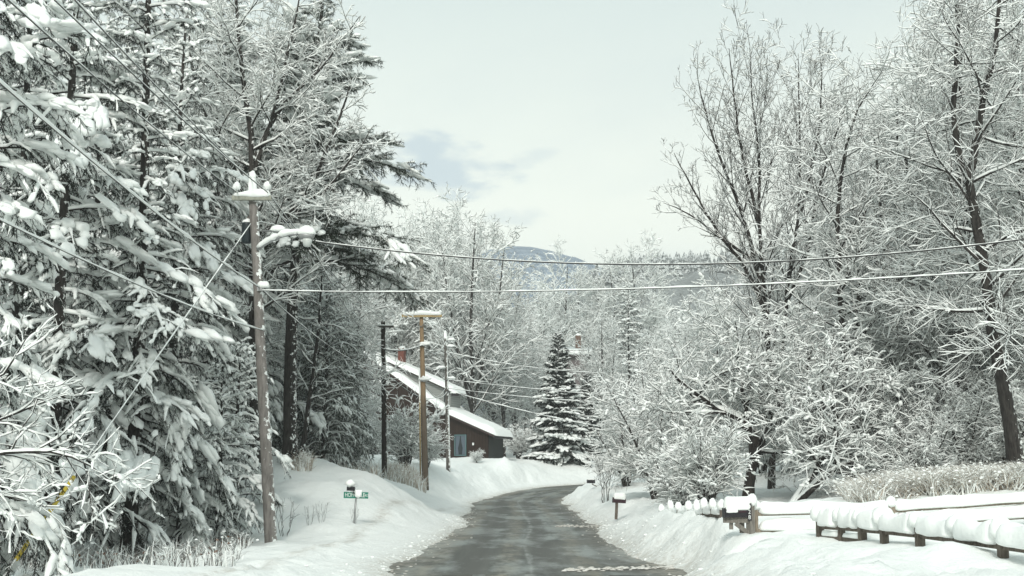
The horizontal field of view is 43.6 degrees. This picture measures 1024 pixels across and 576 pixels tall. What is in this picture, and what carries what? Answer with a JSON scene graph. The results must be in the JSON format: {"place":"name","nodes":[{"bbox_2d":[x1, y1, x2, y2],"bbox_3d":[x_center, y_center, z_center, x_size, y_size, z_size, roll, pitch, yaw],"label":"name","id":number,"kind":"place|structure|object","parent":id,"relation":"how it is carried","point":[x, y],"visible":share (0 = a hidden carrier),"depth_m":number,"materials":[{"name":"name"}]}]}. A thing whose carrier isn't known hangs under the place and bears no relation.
{"place":"outdoors","nodes":[
{"label":"outdoors","id":0,"kind":"place"},
{"bbox_2d":[280,446,328,471],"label":"dry grass","id":1,"kind":"structure","parent":0,"point":[304,462],"depth_m":51.10,"materials":[{"name":"beige plant"}]},
{"bbox_2d":[279,246,600,415],"bbox_3d":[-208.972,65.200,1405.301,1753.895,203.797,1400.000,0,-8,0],"label":"mountain","id":2,"kind":"structure","parent":0,"point":[520,251],"depth_m":1031.40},
{"bbox_2d":[0,424,1023,575],"bbox_3d":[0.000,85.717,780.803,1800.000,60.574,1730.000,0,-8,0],"label":"snow ground","id":3,"kind":"structure","parent":0,"point":[334,541],"depth_m":34.73,"materials":[{"name":"white snow"}]},
{"bbox_2d":[1,0,91,378],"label":"conifer tree","id":4,"kind":"object","parent":3,"relation":"on","point":[42,86],"visible":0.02,"depth_m":57.13,"materials":[{"name":"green plant"}]},
{"bbox_2d":[0,3,105,521],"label":"hemlock tree","id":5,"kind":"object","parent":3,"relation":"on","point":[71,261],"visible":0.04,"depth_m":41.83,"materials":[{"name":"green plant"}]},
{"bbox_2d":[0,0,109,575],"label":"spruce tree","id":6,"kind":"object","parent":3,"relation":"on","point":[19,53],"visible":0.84,"depth_m":25.41,"materials":[{"name":"white plant"}]},
{"bbox_2d":[0,296,164,548],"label":"bare tree","id":7,"kind":"object","parent":3,"relation":"on","point":[23,451],"visible":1,"depth_m":22.62,"materials":[{"name":"white plant"}]},
{"bbox_2d":[0,0,174,570],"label":"hemlock tree","id":8,"kind":"object","parent":3,"relation":"on","point":[68,228],"visible":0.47,"depth_m":33.99,"materials":[{"name":"white plant"}]},
{"bbox_2d":[25,16,169,477],"bbox_3d":[-16.705,-1.206,50.570,6.279,19.815,6.948,7,-11,-41],"label":"conifer tree","id":9,"kind":"object","parent":3,"relation":"on","point":[89,287],"visible":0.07,"depth_m":50.88,"materials":[{"name":"grey plant"}]},
{"bbox_2d":[94,7,158,291],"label":"conifer tree","id":10,"kind":"object","parent":3,"relation":"on","point":[137,55],"visible":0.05,"depth_m":70.18,"materials":[{"name":"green plant"}]},
{"bbox_2d":[2,504,264,574],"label":"undergrowth","id":11,"kind":"object","parent":3,"relation":"on","point":[165,558],"visible":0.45,"depth_m":28.09,"materials":[{"name":"grey plant"}]},
{"bbox_2d":[25,0,249,559],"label":"spruce tree","id":12,"kind":"object","parent":3,"relation":"on","point":[177,444],"visible":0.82,"depth_m":34.90,"materials":[{"name":"white plant"}]},
{"bbox_2d":[101,33,202,452],"bbox_3d":[-16.911,-1.476,60.824,8.092,22.971,6.415,-2,-9,13],"label":"conifer tree","id":13,"kind":"object","parent":3,"relation":"on","point":[159,45],"visible":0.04,"depth_m":61.75,"materials":[{"name":"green plant"}]},
{"bbox_2d":[82,6,265,518],"bbox_3d":[-11.621,-0.785,44.282,6.632,18.914,5.994,4,-9,-26],"label":"spruce tree","id":14,"kind":"object","parent":3,"relation":"on","point":[182,201],"visible":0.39,"depth_m":44.41,"materials":[{"name":"grey plant"}]},
{"bbox_2d":[138,374,236,552],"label":"hemlock tree","id":15,"kind":"object","parent":3,"relation":"on","point":[183,528],"visible":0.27,"depth_m":36.18,"materials":[{"name":"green plant"}]},
{"bbox_2d":[51,0,337,377],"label":"bare tree","id":16,"kind":"object","parent":3,"relation":"on","point":[279,344],"visible":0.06,"depth_m":56.35,"materials":[{"name":"grey plant"}]},
{"bbox_2d":[146,0,284,440],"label":"conifer tree","id":17,"kind":"object","parent":3,"relation":"on","point":[267,316],"visible":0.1,"depth_m":53.13,"materials":[{"name":"grey plant"}]},
{"bbox_2d":[155,362,279,545],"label":"hemlock tree","id":18,"kind":"object","parent":3,"relation":"on","point":[246,506],"visible":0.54,"depth_m":37.52,"materials":[{"name":"grey plant"}]},
{"bbox_2d":[195,336,294,513],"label":"hemlock tree","id":19,"kind":"object","parent":3,"relation":"on","point":[285,459],"visible":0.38,"depth_m":42.81,"materials":[{"name":"grey plant"}]},
{"bbox_2d":[232,170,316,542],"bbox_3d":[-6.915,2.159,36.910,2.587,11.444,0.731,-1,-8,9],"label":"utility pole","id":20,"kind":"object","parent":3,"relation":"on","point":[253,195],"visible":0.96,"depth_m":37.06,"materials":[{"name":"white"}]},
{"bbox_2d":[7,0,237,192],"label":"power line","id":21,"kind":"object","parent":20,"relation":"attached to","point":[58,44],"visible":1,"depth_m":23.26,"materials":[{"name":"grey metal"}]},
{"bbox_2d":[3,223,250,575],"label":"guy wire","id":22,"kind":"object","parent":20,"relation":"attached to","point":[65,488],"visible":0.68,"depth_m":29.02,"materials":[{"name":"grey metal"}]},
{"bbox_2d":[0,78,259,287],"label":"power line","id":23,"kind":"object","parent":20,"relation":"attached to","point":[36,112],"visible":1,"depth_m":22.80,"materials":[{"name":"grey metal"}]},
{"bbox_2d":[0,217,263,330],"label":"power line","id":24,"kind":"object","parent":20,"relation":"attached to","point":[79,257],"visible":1,"depth_m":22.85,"materials":[{"name":"grey metal"}]},
{"bbox_2d":[74,0,244,172],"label":"power line","id":25,"kind":"object","parent":20,"relation":"attached to","point":[127,55],"visible":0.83,"depth_m":26.04,"materials":[{"name":"grey metal"}]},
{"bbox_2d":[54,0,267,192],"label":"power line","id":26,"kind":"object","parent":20,"relation":"attached to","point":[128,69],"visible":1,"depth_m":26.00,"materials":[{"name":"grey metal"}]},
{"bbox_2d":[262,268,1023,292],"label":"power line","id":27,"kind":"object","parent":20,"relation":"attached to","point":[851,279],"visible":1,"depth_m":33.94,"materials":[{"name":"grey metal"}]},
{"bbox_2d":[316,238,1023,264],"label":"power line","id":28,"kind":"object","parent":20,"relation":"attached to","point":[854,256],"visible":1,"depth_m":34.22,"materials":[{"name":"grey metal"}]},
{"bbox_2d":[221,77,334,456],"bbox_3d":[-11.943,-0.219,60.552,5.832,20.883,7.356,7,-11,-39],"label":"conifer tree","id":29,"kind":"object","parent":3,"relation":"on","point":[276,406],"visible":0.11,"depth_m":59.23,"materials":[{"name":"black plant"}]},
{"bbox_2d":[163,0,398,468],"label":"maple tree","id":30,"kind":"object","parent":3,"relation":"on","point":[301,170],"visible":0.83,"depth_m":47.89,"materials":[{"name":"white plant"}]},
{"bbox_2d":[271,270,356,466],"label":"cedar tree","id":31,"kind":"object","parent":3,"relation":"on","point":[305,394],"visible":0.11,"depth_m":62.79,"materials":[{"name":"grey plant"}]},
{"bbox_2d":[239,105,392,424],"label":"bare tree","id":32,"kind":"object","parent":3,"relation":"on","point":[350,302],"visible":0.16,"depth_m":66.72,"materials":[{"name":"grey plant"}]},
{"bbox_2d":[280,263,355,453],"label":"bare tree","id":33,"kind":"object","parent":3,"relation":"on","point":[315,370],"visible":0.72,"depth_m":57.16,"materials":[{"name":"black plant"}]},
{"bbox_2d":[208,0,436,464],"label":"pine tree","id":34,"kind":"object","parent":3,"relation":"on","point":[391,276],"visible":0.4,"depth_m":52.79,"materials":[{"name":"grey plant"}]},
{"bbox_2d":[297,276,370,468],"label":"cedar tree","id":35,"kind":"object","parent":3,"relation":"on","point":[342,411],"visible":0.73,"depth_m":59.87,"materials":[{"name":"grey plant"}]},
{"bbox_2d":[318,305,378,469],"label":"cedar tree","id":36,"kind":"object","parent":3,"relation":"on","point":[355,399],"visible":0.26,"depth_m":67.78,"materials":[{"name":"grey plant"}]},
{"bbox_2d":[297,198,415,433],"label":"bare tree","id":37,"kind":"object","parent":3,"relation":"on","point":[376,377],"visible":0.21,"depth_m":75.66,"materials":[{"name":"grey plant"}]},
{"bbox_2d":[315,184,411,368],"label":"bare tree","id":38,"kind":"object","parent":3,"relation":"on","point":[369,218],"visible":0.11,"depth_m":119.98,"materials":[{"name":"white plant"}]},
{"bbox_2d":[326,455,429,492],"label":"dry grass","id":39,"kind":"structure","parent":3,"relation":"on","point":[403,474],"depth_m":73.94,"materials":[{"name":"beige plant"}]},
{"bbox_2d":[375,312,393,476],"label":"utility pole","id":40,"kind":"object","parent":3,"relation":"on","point":[384,416],"visible":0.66,"depth_m":76.22,"materials":[{"name":"black wood"}]},
{"bbox_2d":[349,215,461,377],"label":"bare tree","id":41,"kind":"object","parent":3,"relation":"on","point":[399,339],"visible":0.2,"depth_m":123.15,"materials":[{"name":"grey plant"}]},
{"bbox_2d":[366,384,449,465],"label":"snowy bush","id":42,"kind":"object","parent":3,"relation":"on","point":[402,443],"visible":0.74,"depth_m":84.70,"materials":[{"name":"grey plant"}]},
{"bbox_2d":[371,203,459,344],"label":"bare tree","id":43,"kind":"object","parent":3,"relation":"on","point":[416,228],"visible":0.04,"depth_m":153.60,"materials":[{"name":"white plant"}]},
{"bbox_2d":[402,310,441,489],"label":"utility pole","id":44,"kind":"object","parent":3,"relation":"on","point":[422,378],"visible":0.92,"depth_m":78.72,"materials":[{"name":"brown wood"}]},
{"bbox_2d":[415,425,454,467],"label":"snowy bush","id":45,"kind":"object","parent":3,"relation":"on","point":[432,452],"visible":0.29,"depth_m":90.09,"materials":[{"name":"grey plant"}]},
{"bbox_2d":[362,346,514,457],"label":"brown house","id":46,"kind":"structure","parent":3,"relation":"on","point":[470,432],"depth_m":113.60,"materials":[{"name":"brown wood"}]},
{"bbox_2d":[386,198,493,385],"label":"bare tree","id":47,"kind":"object","parent":3,"relation":"on","point":[433,230],"visible":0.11,"depth_m":134.53,"materials":[{"name":"grey plant"}]},
{"bbox_2d":[436,330,459,471],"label":"utility pole","id":48,"kind":"object","parent":3,"relation":"on","point":[448,463],"visible":0.96,"depth_m":95.72,"materials":[{"name":"white"}]},
{"bbox_2d":[401,237,504,414],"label":"bare tree","id":49,"kind":"object","parent":3,"relation":"on","point":[452,373],"visible":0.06,"depth_m":129.57,"materials":[{"name":"grey plant"}]},
{"bbox_2d":[410,192,505,399],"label":"bare tree","id":50,"kind":"object","parent":3,"relation":"on","point":[461,251],"visible":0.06,"depth_m":147.05,"materials":[{"name":"grey plant"}]},
{"bbox_2d":[408,184,556,413],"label":"bare tree","id":51,"kind":"object","parent":3,"relation":"on","point":[469,333],"visible":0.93,"depth_m":122.38,"materials":[{"name":"white plant"}]},
{"bbox_2d":[453,246,550,420],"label":"bare tree","id":52,"kind":"object","parent":3,"relation":"on","point":[532,361],"visible":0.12,"depth_m":137.84,"materials":[{"name":"grey plant"}]},
{"bbox_2d":[461,287,545,456],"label":"bare tree","id":53,"kind":"object","parent":3,"relation":"on","point":[529,383],"visible":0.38,"depth_m":129.80,"materials":[{"name":"grey plant"}]},
{"bbox_2d":[465,251,546,420],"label":"bare tree","id":54,"kind":"object","parent":3,"relation":"on","point":[526,293],"visible":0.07,"depth_m":150.47,"materials":[{"name":"grey plant"}]},
{"bbox_2d":[477,307,552,455],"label":"bare tree","id":55,"kind":"object","parent":3,"relation":"on","point":[529,394],"visible":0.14,"depth_m":139.90,"materials":[{"name":"grey plant"}]},
{"bbox_2d":[501,417,540,458],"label":"snowy bush","id":56,"kind":"object","parent":3,"relation":"on","point":[518,445],"visible":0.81,"depth_m":120.70,"materials":[{"name":"white plant"}]},
{"bbox_2d":[508,320,553,448],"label":"bare tree","id":57,"kind":"object","parent":3,"relation":"on","point":[543,373],"visible":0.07,"depth_m":149.09,"materials":[{"name":"grey plant"}]},
{"bbox_2d":[514,274,581,441],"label":"bare tree","id":58,"kind":"object","parent":3,"relation":"on","point":[543,298],"visible":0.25,"depth_m":190.29,"materials":[{"name":"grey plant"}]},
{"bbox_2d":[520,333,597,466],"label":"blue spruce","id":59,"kind":"object","parent":3,"relation":"on","point":[559,443],"visible":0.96,"depth_m":119.71,"materials":[{"name":"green plant"}]},
{"bbox_2d":[543,333,593,393],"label":"grey house","id":60,"kind":"structure","parent":3,"relation":"on","point":[571,349],"depth_m":172.86,"materials":[{"name":"grey"}]},
{"bbox_2d":[526,235,618,361],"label":"bare tree","id":61,"kind":"object","parent":3,"relation":"on","point":[570,306],"visible":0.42,"depth_m":200.69,"materials":[{"name":"grey plant"}]},
{"bbox_2d":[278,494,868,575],"bbox_3d":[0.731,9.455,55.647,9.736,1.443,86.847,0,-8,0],"label":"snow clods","id":62,"kind":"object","parent":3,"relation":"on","point":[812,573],"visible":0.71,"depth_m":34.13,"materials":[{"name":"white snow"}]},
{"bbox_2d":[566,374,604,460],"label":"blue spruce","id":63,"kind":"object","parent":3,"relation":"on","point":[586,409],"visible":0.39,"depth_m":130.80,"materials":[{"name":"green plant"}]},
{"bbox_2d":[566,301,636,447],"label":"bare tree","id":64,"kind":"object","parent":3,"relation":"on","point":[600,347],"visible":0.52,"depth_m":134.88,"materials":[{"name":"grey plant"}]},
{"bbox_2d":[563,258,647,376],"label":"bare tree","id":65,"kind":"object","parent":3,"relation":"on","point":[590,294],"visible":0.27,"depth_m":204.44,"materials":[{"name":"grey plant"}]},
{"bbox_2d":[580,376,657,486],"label":"snowy thicket","id":66,"kind":"object","parent":3,"relation":"on","point":[603,444],"visible":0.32,"depth_m":73.03,"materials":[{"name":"white plant"}]},
{"bbox_2d":[607,284,643,455],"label":"pine tree","id":67,"kind":"object","parent":3,"relation":"on","point":[630,302],"visible":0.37,"depth_m":118.41,"materials":[{"name":"grey plant"}]},
{"bbox_2d":[571,230,686,394],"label":"bare tree","id":68,"kind":"object","parent":3,"relation":"on","point":[648,317],"visible":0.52,"depth_m":205.41,"materials":[{"name":"grey plant"}]},
{"bbox_2d":[592,343,702,454],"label":"snowy thicket","id":69,"kind":"object","parent":3,"relation":"on","point":[607,391],"visible":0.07,"depth_m":85.42,"materials":[{"name":"white plant"}]},
{"bbox_2d":[583,350,719,499],"bbox_3d":[6.186,5.891,55.652,6.146,6.921,5.924,0,-8,0],"label":"snowy thicket","id":70,"kind":"object","parent":3,"relation":"on","point":[629,465],"visible":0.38,"depth_m":55.39,"materials":[{"name":"grey plant"}]},
{"bbox_2d":[624,431,712,506],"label":"snowy bush","id":71,"kind":"object","parent":3,"relation":"on","point":[674,495],"visible":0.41,"depth_m":41.29,"materials":[{"name":"white plant"}]},
{"bbox_2d":[638,300,703,390],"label":"bare tree","id":72,"kind":"object","parent":3,"relation":"on","point":[665,326],"visible":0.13,"depth_m":160.97,"materials":[{"name":"white plant"}]},
{"bbox_2d":[658,497,723,517],"bbox_3d":[4.459,5.669,32.272,0.282,0.860,8.703,0,-8,-2],"label":"wooden fence","id":73,"kind":"object","parent":3,"relation":"on","point":[703,506],"visible":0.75,"depth_m":30.29,"materials":[{"name":"wood"}]},
{"bbox_2d":[629,330,756,455],"bbox_3d":[8.697,5.728,59.795,6.206,7.251,6.438,6,-10,-36],"label":"snowy thicket","id":74,"kind":"object","parent":3,"relation":"on","point":[686,365],"visible":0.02,"depth_m":58.93,"materials":[{"name":"white plant"}]},
{"bbox_2d":[647,401,768,502],"bbox_3d":[5.615,4.978,37.590,3.750,3.294,3.481,1,-8,-10],"label":"snowy bush","id":75,"kind":"object","parent":3,"relation":"on","point":[710,473],"visible":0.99,"depth_m":37.13,"materials":[{"name":"white plant"}]},
{"bbox_2d":[722,493,756,533],"bbox_3d":[4.564,4.675,25.592,0.702,1.118,0.287,1,-8,-9],"label":"mailbox","id":76,"kind":"object","parent":3,"relation":"on","point":[739,511],"visible":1,"depth_m":25.53,"materials":[{"name":"black paint"}]},
{"bbox_2d":[710,260,788,406],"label":"bare tree","id":77,"kind":"object","parent":3,"relation":"on","point":[737,308],"visible":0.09,"depth_m":78.29,"materials":[{"name":"grey plant"}]},
{"bbox_2d":[647,0,865,488],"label":"poplar tree","id":78,"kind":"object","parent":3,"relation":"on","point":[758,290],"visible":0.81,"depth_m":52.88,"materials":[{"name":"white plant"}]},
{"bbox_2d":[608,270,907,495],"bbox_3d":[8.427,3.539,45.503,10.278,7.933,7.458,0,-8,0],"label":"apple tree","id":79,"kind":"object","parent":3,"relation":"on","point":[745,377],"visible":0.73,"depth_m":44.34,"materials":[{"name":"white plant"}]},
{"bbox_2d":[740,229,825,375],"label":"bare tree","id":80,"kind":"object","parent":3,"relation":"on","point":[809,303],"visible":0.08,"depth_m":74.48,"materials":[{"name":"grey plant"}]},
{"bbox_2d":[731,23,943,481],"bbox_3d":[12.152,-1.518,46.319,6.912,17.873,7.022,2,-9,-15],"label":"maple tree","id":81,"kind":"object","parent":3,"relation":"on","point":[836,241],"visible":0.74,"depth_m":46.41,"materials":[{"name":"grey plant"}]},
{"bbox_2d":[779,90,928,378],"bbox_3d":[18.307,-0.612,62.743,10.606,18.393,9.795,0,-8,2],"label":"bare tree","id":82,"kind":"object","parent":3,"relation":"on","point":[805,274],"visible":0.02,"depth_m":62.47,"materials":[{"name":"grey plant"}]},
{"bbox_2d":[758,310,951,501],"bbox_3d":[11.085,4.274,42.409,6.337,6.578,5.281,5,-10,-31],"label":"apple tree","id":83,"kind":"object","parent":3,"relation":"on","point":[863,456],"visible":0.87,"depth_m":41.59,"materials":[{"name":"white plant"}]},
{"bbox_2d":[806,310,961,471],"bbox_3d":[13.601,3.983,46.998,5.642,6.592,5.853,-3,-9,18],"label":"snowy thicket","id":84,"kind":"object","parent":3,"relation":"on","point":[902,367],"visible":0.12,"depth_m":45.70,"materials":[{"name":"white plant"}]},
{"bbox_2d":[755,492,1023,532],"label":"wooden fence","id":85,"kind":"object","parent":3,"relation":"on","point":[949,505],"visible":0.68,"depth_m":25.88,"materials":[{"name":"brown wood"}]},
{"bbox_2d":[772,39,1023,417],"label":"bare tree","id":86,"kind":"object","parent":3,"relation":"on","point":[877,162],"visible":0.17,"depth_m":47.56,"materials":[{"name":"white plant"}]},
{"bbox_2d":[859,378,950,470],"bbox_3d":[13.516,4.857,43.699,3.512,3.955,3.385,5,-10,-29],"label":"snowy thicket","id":87,"kind":"object","parent":3,"relation":"on","point":[904,424],"visible":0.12,"depth_m":43.65,"materials":[{"name":"white plant"}]},
{"bbox_2d":[787,0,1023,425],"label":"bare tree","id":88,"kind":"object","parent":3,"relation":"on","point":[931,278],"visible":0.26,"depth_m":45.93,"materials":[{"name":"grey plant"}]},
{"bbox_2d":[795,33,1022,393],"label":"bare tree","id":89,"kind":"object","parent":3,"relation":"on","point":[887,100],"visible":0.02,"depth_m":52.81,"materials":[{"name":"white plant"}]},
{"bbox_2d":[803,459,1023,502],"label":"dry grass","id":90,"kind":"structure","parent":3,"relation":"on","point":[958,480],"depth_m":31.37,"materials":[{"name":"beige plant"}]},
{"bbox_2d":[810,504,1023,558],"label":"wooden fence","id":91,"kind":"object","parent":3,"relation":"on","point":[1003,535],"visible":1,"depth_m":20.37,"materials":[{"name":"white wood"}]},
{"bbox_2d":[870,388,971,473],"bbox_3d":[13.160,4.813,41.194,3.219,3.625,3.103,0,-8,0],"label":"snowy thicket","id":92,"kind":"object","parent":3,"relation":"on","point":[927,452],"visible":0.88,"depth_m":40.95,"materials":[{"name":"grey plant"}]},
{"bbox_2d":[838,0,1023,466],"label":"maple tree","id":93,"kind":"object","parent":3,"relation":"on","point":[989,308],"visible":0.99,"depth_m":38.93,"materials":[{"name":"white plant"}]},
{"bbox_2d":[859,303,1022,472],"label":"snowy thicket","id":94,"kind":"object","parent":3,"relation":"on","point":[956,360],"visible":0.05,"depth_m":46.22,"materials":[{"name":"white plant"}]},
{"bbox_2d":[894,342,994,460],"bbox_3d":[15.859,4.504,45.828,4.231,4.944,4.390,6,-10,-37],"label":"snowy thicket","id":95,"kind":"object","parent":3,"relation":"on","point":[951,377],"visible":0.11,"depth_m":45.10,"materials":[{"name":"white plant"}]},
{"bbox_2d":[867,0,1023,363],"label":"bare tree","id":96,"kind":"object","parent":3,"relation":"on","point":[983,213],"visible":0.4,"depth_m":42.86,"materials":[{"name":"white plant"}]},
{"bbox_2d":[883,0,1023,387],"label":"bare tree","id":97,"kind":"object","parent":3,"relation":"on","point":[1010,212],"visible":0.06,"depth_m":47.53,"materials":[{"name":"white plant"}]},
{"bbox_2d":[907,360,1016,466],"bbox_3d":[14.905,4.423,42.273,3.498,4.087,3.629,1,-8,-7],"label":"snowy thicket","id":98,"kind":"object","parent":3,"relation":"on","point":[969,455],"visible":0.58,"depth_m":41.71,"materials":[{"name":"grey plant"}]},
{"bbox_2d":[941,364,1023,465],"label":"snowy thicket","id":99,"kind":"object","parent":3,"relation":"on","point":[989,461],"visible":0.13,"depth_m":42.77,"materials":[{"name":"white plant"}]},
{"bbox_2d":[950,358,1023,466],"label":"snowy thicket","id":100,"kind":"object","parent":3,"relation":"on","point":[997,408],"visible":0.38,"depth_m":41.76,"materials":[{"name":"white plant"}]},
{"bbox_2d":[975,379,1023,462],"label":"snowy thicket","id":101,"kind":"object","parent":3,"relation":"on","point":[1014,389],"visible":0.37,"depth_m":40.48,"materials":[{"name":"white plant"}]},
{"bbox_2d":[0,0,1023,320],"label":"sky","id":102,"kind":"structure","parent":0,"point":[552,117],"materials":[{"name":"white"}]},
{"bbox_2d":[387,484,686,575],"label":"road","id":103,"kind":"structure","parent":0,"point":[517,533],"depth_m":35.26,"materials":[{"name":"grey asphalt"}]},
{"bbox_2d":[386,509,681,575],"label":"slush","id":104,"kind":"object","parent":103,"relation":"on","point":[611,568],"visible":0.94,"depth_m":27.14,"materials":[{"name":"white snow"}]},
{"bbox_2d":[478,267,825,423],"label":"hill","id":105,"kind":"structure","parent":0,"point":[691,277],"depth_m":423.54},
{"bbox_2d":[575,248,815,291],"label":"forest","id":106,"kind":"object","parent":105,"relation":"on","point":[691,257],"visible":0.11,"depth_m":496.92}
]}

